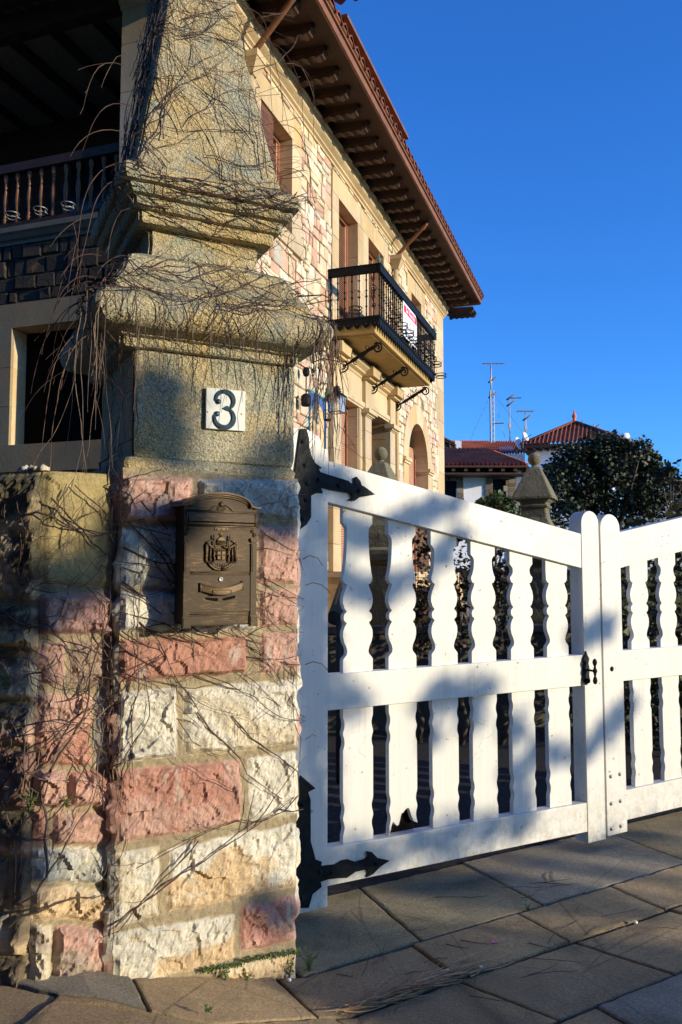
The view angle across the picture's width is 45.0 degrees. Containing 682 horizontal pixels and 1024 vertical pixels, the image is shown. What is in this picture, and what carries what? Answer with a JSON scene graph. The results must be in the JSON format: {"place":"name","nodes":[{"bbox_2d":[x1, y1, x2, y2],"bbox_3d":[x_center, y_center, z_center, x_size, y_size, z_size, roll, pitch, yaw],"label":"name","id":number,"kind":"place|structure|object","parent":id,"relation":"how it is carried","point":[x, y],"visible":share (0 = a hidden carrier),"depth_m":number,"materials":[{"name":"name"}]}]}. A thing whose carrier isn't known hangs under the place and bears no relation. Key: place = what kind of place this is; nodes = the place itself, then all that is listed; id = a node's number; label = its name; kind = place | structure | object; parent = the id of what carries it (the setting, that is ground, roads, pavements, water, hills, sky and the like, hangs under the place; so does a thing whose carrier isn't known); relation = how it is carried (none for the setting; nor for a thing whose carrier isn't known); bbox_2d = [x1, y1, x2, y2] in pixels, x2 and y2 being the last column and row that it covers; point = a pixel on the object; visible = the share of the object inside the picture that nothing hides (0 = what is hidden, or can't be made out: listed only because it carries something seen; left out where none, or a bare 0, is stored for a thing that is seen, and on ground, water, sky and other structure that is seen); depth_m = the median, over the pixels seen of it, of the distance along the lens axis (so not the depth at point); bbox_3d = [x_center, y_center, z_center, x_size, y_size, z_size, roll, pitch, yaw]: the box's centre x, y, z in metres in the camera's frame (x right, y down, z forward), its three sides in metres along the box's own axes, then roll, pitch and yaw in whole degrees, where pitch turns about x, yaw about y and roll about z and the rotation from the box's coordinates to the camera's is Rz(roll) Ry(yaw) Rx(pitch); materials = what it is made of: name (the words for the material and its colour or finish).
{"place":"outdoors","nodes":[
{"label":"outdoors","id":0,"kind":"place"},
{"bbox_2d":[0,811,681,1023],"bbox_3d":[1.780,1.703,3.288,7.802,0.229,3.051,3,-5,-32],"label":"pavement","id":1,"kind":"structure","parent":0,"point":[637,865],"depth_m":3.30,"materials":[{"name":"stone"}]},
{"bbox_2d":[0,464,123,982],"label":"boundary wall","id":2,"kind":"structure","parent":1,"relation":"on","point":[66,939],"depth_m":2.82,"materials":[{"name":"stone"}]},
{"bbox_2d":[0,670,10,688],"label":"wall plant","id":3,"kind":"object","parent":2,"relation":"attached to","point":[4,684],"depth_m":2.78,"materials":[{"name":"green plant"}]},
{"bbox_2d":[19,788,38,811],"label":"wall plant","id":4,"kind":"object","parent":2,"relation":"attached to","point":[29,804],"depth_m":2.71,"materials":[{"name":"green plant"}]},
{"bbox_2d":[0,472,117,926],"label":"wall creeper","id":5,"kind":"object","parent":2,"relation":"attached to","point":[59,753],"depth_m":2.80,"materials":[{"name":"brown plant"}]},
{"bbox_2d":[61,794,72,807],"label":"wall plant","id":6,"kind":"object","parent":2,"relation":"attached to","point":[67,805],"depth_m":2.77,"materials":[{"name":"green plant"}]},
{"bbox_2d":[60,0,333,980],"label":"gate pillar","id":7,"kind":"structure","parent":1,"relation":"on","point":[236,900],"depth_m":3.09,"materials":[{"name":"stone"}]},
{"bbox_2d":[20,0,364,977],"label":"climbing creeper","id":8,"kind":"object","parent":7,"relation":"attached to","point":[318,374],"visible":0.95,"depth_m":3.12,"materials":[{"name":"brown plant"}]},
{"bbox_2d":[170,492,261,628],"bbox_3d":[-0.455,0.173,2.995,0.304,0.483,0.137,3,-5,-30],"label":"letter box","id":9,"kind":"object","parent":7,"relation":"attached to","point":[216,558],"visible":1,"depth_m":2.95,"materials":[{"name":"brown metal"}]},
{"bbox_2d":[189,575,249,612],"bbox_3d":[-0.426,0.291,2.935,0.247,0.131,0.022,3,-5,-30],"label":"door","id":10,"kind":"structure","parent":9,"relation":"in","point":[208,593],"depth_m":2.94,"materials":[{"name":"brown metal"}]},
{"bbox_2d":[205,387,244,431],"bbox_3d":[-0.442,-0.392,3.158,0.156,0.159,0.024,2,-5,-26],"label":"house number plate","id":11,"kind":"object","parent":7,"relation":"attached to","point":[231,417],"visible":0.99,"depth_m":3.15,"materials":[{"name":"white ceramic"}]},
{"bbox_2d":[201,949,301,973],"bbox_3d":[-0.322,1.649,3.029,0.400,0.045,0.018,3,-5,-30],"label":"moss","id":12,"kind":"object","parent":7,"relation":"attached to","point":[239,963],"visible":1,"depth_m":3.02,"materials":[{"name":"green plant"}]},
{"bbox_2d":[291,427,605,913],"bbox_3d":[0.622,0.724,4.174,2.013,2.140,0.161,3,-5,-32],"label":"gate leaf","id":13,"kind":"object","parent":7,"relation":"attached to","point":[356,688],"visible":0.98,"depth_m":4.08,"materials":[{"name":"white paint"}]},
{"bbox_2d":[204,1004,213,1012],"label":"weed","id":14,"kind":"object","parent":1,"relation":"on","point":[206,1009],"visible":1,"depth_m":2.63,"materials":[{"name":"green plant"}]},
{"bbox_2d":[219,967,229,979],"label":"weed","id":15,"kind":"object","parent":1,"relation":"on","point":[224,976],"visible":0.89,"depth_m":2.97,"materials":[{"name":"green plant"}]},
{"bbox_2d":[243,968,253,980],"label":"weed","id":16,"kind":"object","parent":1,"relation":"on","point":[247,977],"visible":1,"depth_m":3.01,"materials":[{"name":"green plant"}]},
{"bbox_2d":[285,956,294,977],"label":"weed","id":17,"kind":"object","parent":1,"relation":"on","point":[290,970],"visible":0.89,"depth_m":3.10,"materials":[{"name":"green plant"}]},
{"bbox_2d":[297,946,317,970],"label":"weed","id":18,"kind":"object","parent":1,"relation":"on","point":[308,961],"visible":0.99,"depth_m":3.19,"materials":[{"name":"green plant"}]},
{"bbox_2d":[328,951,513,1014],"bbox_3d":[0.302,1.738,3.052,0.861,0.049,0.184,3,-5,-33],"label":"twig pile","id":19,"kind":"object","parent":1,"relation":"on","point":[428,983],"visible":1,"depth_m":3.00,"materials":[{"name":"brown plant"}]},
{"bbox_2d":[336,872,678,1011],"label":"scattered twigs","id":20,"kind":"object","parent":1,"relation":"on","point":[554,883],"visible":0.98,"depth_m":3.39,"materials":[{"name":"brown plant"}]},
{"bbox_2d":[596,514,681,835],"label":"gate leaf","id":21,"kind":"object","parent":1,"relation":"on","point":[639,663],"visible":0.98,"depth_m":4.88,"materials":[{"name":"white paint"}]},
{"bbox_2d":[444,447,529,569],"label":"neighbour house","id":22,"kind":"structure","parent":0,"point":[471,474],"depth_m":34.13,"materials":[{"name":"white"}]},
{"bbox_2d":[445,477,463,499],"bbox_3d":[4.289,-0.761,34.256,1.603,1.632,0.310,0,-4,0],"label":"window","id":23,"kind":"structure","parent":22,"relation":"in","point":[450,485],"depth_m":34.35,"materials":[{"name":"black glass"}]},
{"bbox_2d":[451,440,526,515],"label":"wing","id":24,"kind":"structure","parent":22,"relation":"attached to","point":[508,448],"depth_m":46.41,"materials":[{"name":"red tile"}]},
{"bbox_2d":[444,437,455,448],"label":"pergola","id":25,"kind":"object","parent":24,"relation":"on","point":[448,443],"visible":0.48,"depth_m":44.37,"materials":[{"name":"wood"}]},
{"bbox_2d":[468,362,521,443],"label":"roof antenna","id":26,"kind":"object","parent":24,"relation":"on","point":[491,395],"visible":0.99,"depth_m":44.60,"materials":[{"name":"silver metal"}]},
{"bbox_2d":[499,446,512,451],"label":"roof window","id":27,"kind":"structure","parent":24,"relation":"in","point":[511,447],"depth_m":45.83,"materials":[{"name":"glass"}]},
{"bbox_2d":[506,394,520,440],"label":"roof antenna","id":28,"kind":"object","parent":24,"relation":"on","point":[509,404],"visible":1,"depth_m":44.54,"materials":[{"name":"silver metal"}]},
{"bbox_2d":[516,409,537,432],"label":"roof antenna","id":29,"kind":"object","parent":24,"relation":"on","point":[525,426],"visible":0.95,"depth_m":44.49,"materials":[{"name":"silver metal"}]},
{"bbox_2d":[485,472,515,512],"bbox_3d":[6.601,-0.797,34.259,1.262,1.703,0.310,0,-4,0],"label":"window","id":30,"kind":"structure","parent":22,"relation":"in","point":[497,483],"depth_m":34.14,"materials":[{"name":"black"}]},
{"bbox_2d":[327,622,681,895],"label":"driveway","id":31,"kind":"structure","parent":0,"point":[379,799],"depth_m":5.92,"materials":[{"name":"grey stone"}]},
{"bbox_2d":[0,0,497,624],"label":"villa","id":32,"kind":"object","parent":31,"relation":"on","point":[380,248],"visible":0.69,"depth_m":10.02,"materials":[{"name":"stone"}]},
{"bbox_2d":[70,157,118,212],"bbox_3d":[-2.802,-3.534,9.938,1.100,1.580,0.040,-2,-5,19],"label":"loggia door","id":33,"kind":"structure","parent":32,"relation":"in","point":[85,168],"depth_m":10.04,"materials":[{"name":"black wood"}]},
{"bbox_2d":[273,133,279,183],"bbox_3d":[-0.906,-3.867,9.395,0.065,1.200,0.890,-2,-5,19],"label":"window","id":34,"kind":"structure","parent":32,"relation":"in","point":[275,142],"depth_m":9.77,"materials":[{"name":"black wood"}]},
{"bbox_2d":[298,363,310,406],"bbox_3d":[-0.446,-1.513,9.716,0.188,0.557,0.120,0,-4,0],"label":"side lantern","id":35,"kind":"object","parent":32,"relation":"attached to","point":[306,402],"visible":0.92,"depth_m":9.69,"materials":[{"name":"black paint"}]},
{"bbox_2d":[306,389,325,448],"bbox_3d":[-0.306,-1.012,10.319,0.042,0.950,0.590,-2,-5,19],"label":"tile picture","id":36,"kind":"object","parent":32,"relation":"attached to","point":[320,412],"visible":0.32,"depth_m":10.36,"materials":[{"name":"tile"}]},
{"bbox_2d":[319,383,331,420],"bbox_3d":[-0.215,-1.380,10.290,0.233,0.500,0.140,0,-4,0],"label":"picture lamp","id":37,"kind":"object","parent":32,"relation":"attached to","point":[325,398],"visible":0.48,"depth_m":10.27,"materials":[{"name":"black metal"}]},
{"bbox_2d":[312,354,346,414],"bbox_3d":[-0.152,-1.605,10.212,0.430,0.785,0.201,-2,-5,27],"label":"wall lantern","id":38,"kind":"object","parent":32,"relation":"attached to","point":[339,403],"depth_m":10.10,"materials":[{"name":"glass"}]},
{"bbox_2d":[338,407,347,569],"bbox_3d":[-0.075,-0.356,11.468,0.065,2.380,0.870,-2,-5,19],"label":"house door","id":39,"kind":"structure","parent":32,"relation":"in","point":[344,453],"depth_m":11.79,"materials":[{"name":"black wood"}]},
{"bbox_2d":[339,214,347,318],"bbox_3d":[-0.071,-3.372,11.774,0.065,1.860,0.850,-2,-5,19],"label":"window","id":40,"kind":"structure","parent":32,"relation":"in","point":[343,226],"depth_m":12.08,"materials":[{"name":"black wood"}]},
{"bbox_2d":[368,251,374,315],"bbox_3d":[0.379,-3.271,13.072,0.065,1.860,0.845,-2,-5,19],"label":"window","id":41,"kind":"structure","parent":32,"relation":"in","point":[371,259],"depth_m":13.39,"materials":[{"name":"black wood"}]},
{"bbox_2d":[403,301,416,348],"bbox_3d":[1.006,-2.712,12.002,0.009,0.500,0.800,-2,-5,19],"label":"sale sign","id":42,"kind":"object","parent":32,"relation":"attached to","point":[409,317],"visible":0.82,"depth_m":11.98,"materials":[{"name":"white plastic"}]},
{"bbox_2d":[409,444,416,571],"bbox_3d":[1.164,-0.215,15.468,0.140,2.855,1.510,-2,-5,19],"label":"arched door","id":43,"kind":"structure","parent":32,"relation":"in","point":[412,468],"depth_m":16.04,"materials":[{"name":"paint"}]},
{"bbox_2d":[328,581,343,782],"bbox_3d":[0.001,1.290,7.117,0.110,1.566,2.029,0,-4,3],"label":"step handrail","id":44,"kind":"object","parent":31,"relation":"on","point":[335,613],"visible":0.46,"depth_m":6.13,"materials":[{"name":"black metal"}]},
{"bbox_2d":[368,447,413,625],"bbox_3d":[0.418,0.797,8.564,0.564,2.976,0.564,-2,-5,22],"label":"finial post","id":45,"kind":"object","parent":31,"relation":"on","point":[378,556],"visible":0.24,"depth_m":8.36,"materials":[{"name":"stone"}]},
{"bbox_2d":[412,528,431,742],"bbox_3d":[0.725,1.100,7.583,0.575,2.024,0.664,0,-4,0],"label":"shrub","id":46,"kind":"object","parent":31,"relation":"on","point":[418,617],"visible":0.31,"depth_m":7.55,"materials":[{"name":"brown plant"}]},
{"bbox_2d":[416,538,497,744],"bbox_3d":[1.048,1.074,7.438,0.683,2.061,0.888,-2,-5,27],"label":"shrub","id":47,"kind":"object","parent":31,"relation":"on","point":[463,575],"visible":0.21,"depth_m":7.46,"materials":[{"name":"green plant"}]},
{"bbox_2d":[475,489,520,622],"bbox_3d":[3.197,1.179,16.974,1.058,3.314,0.946,-3,-6,38],"label":"round bush","id":48,"kind":"object","parent":31,"relation":"on","point":[502,501],"visible":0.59,"depth_m":16.89,"materials":[{"name":"green plant"}]},
{"bbox_2d":[464,548,533,744],"bbox_3d":[1.431,1.133,7.486,0.613,1.962,0.651,0,-4,0],"label":"shrub","id":49,"kind":"object","parent":31,"relation":"on","point":[502,642],"visible":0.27,"depth_m":7.45,"materials":[{"name":"green plant"}]},
{"bbox_2d":[328,623,681,731],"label":"garden wall","id":50,"kind":"structure","parent":31,"relation":"on","point":[378,650],"depth_m":8.25,"materials":[{"name":"stone"}]},
{"bbox_2d":[492,562,569,622],"bbox_3d":[2.539,1.451,10.520,1.296,2.222,1.295,-2,-5,21],"label":"shrub","id":51,"kind":"object","parent":31,"relation":"on","point":[503,598],"visible":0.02,"depth_m":10.47,"materials":[{"name":"green plant"}]},
{"bbox_2d":[512,453,557,622],"bbox_3d":[2.129,0.827,8.963,0.564,2.975,0.563,-2,-5,22],"label":"finial post","id":52,"kind":"object","parent":31,"relation":"on","point":[534,496],"visible":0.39,"depth_m":8.87,"materials":[{"name":"stone"}]},
{"bbox_2d":[454,556,681,621],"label":"boundary hedge","id":53,"kind":"object","parent":31,"relation":"on","point":[649,577],"visible":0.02,"depth_m":27.46,"materials":[{"name":"green plant"}]},
{"bbox_2d":[566,567,628,617],"bbox_3d":[2.785,1.321,9.553,1.236,2.204,1.278,-3,-5,36],"label":"shrub","id":54,"kind":"object","parent":31,"relation":"on","point":[623,589],"visible":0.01,"depth_m":9.39,"materials":[{"name":"green plant"}]},
{"bbox_2d":[541,429,681,530],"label":"evergreen tree","id":55,"kind":"object","parent":31,"relation":"on","point":[602,464],"visible":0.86,"depth_m":23.54,"materials":[{"name":"green plant"}]},
{"bbox_2d":[564,560,674,718],"bbox_3d":[2.877,1.171,8.537,1.224,2.181,1.340,-3,-5,34],"label":"shrub","id":56,"kind":"object","parent":31,"relation":"on","point":[626,613],"visible":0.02,"depth_m":8.42,"materials":[{"name":"green plant"}]},
{"bbox_2d":[648,551,681,708],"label":"shrub","id":57,"kind":"object","parent":31,"relation":"on","point":[677,602],"visible":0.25,"depth_m":7.33,"materials":[{"name":"green plant"}]},
{"bbox_2d":[650,459,681,606],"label":"young tree","id":58,"kind":"object","parent":31,"relation":"on","point":[665,479],"visible":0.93,"depth_m":21.07,"materials":[{"name":"green plant"}]},
{"bbox_2d":[335,0,681,527],"label":"sky","id":59,"kind":"structure","parent":0,"point":[546,135],"materials":[{"name":"blue"}]},
{"bbox_2d":[520,411,633,567],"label":"tower house","id":60,"kind":"structure","parent":0,"point":[572,430],"depth_m":41.95,"materials":[{"name":"red tile"}]},
{"bbox_2d":[515,437,520,453],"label":"satellite dish","id":61,"kind":"object","parent":60,"relation":"attached to","point":[517,441],"visible":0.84,"depth_m":42.99,"materials":[{"name":"white metal"}]},
{"bbox_2d":[522,432,531,447],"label":"satellite dish","id":62,"kind":"object","parent":60,"relation":"attached to","point":[525,436],"visible":1,"depth_m":40.86,"materials":[{"name":"white metal"}]},
{"bbox_2d":[619,501,681,747],"bbox_3d":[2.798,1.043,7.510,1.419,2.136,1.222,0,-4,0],"label":"shrub","id":63,"kind":"object","parent":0,"point":[654,712],"visible":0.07,"depth_m":7.33,"materials":[{"name":"green plant"}]},
{"bbox_2d":[635,479,681,526],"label":"pale house","id":64,"kind":"structure","parent":0,"point":[646,518],"depth_m":41.24,"materials":[{"name":"white paint"}]}
]}

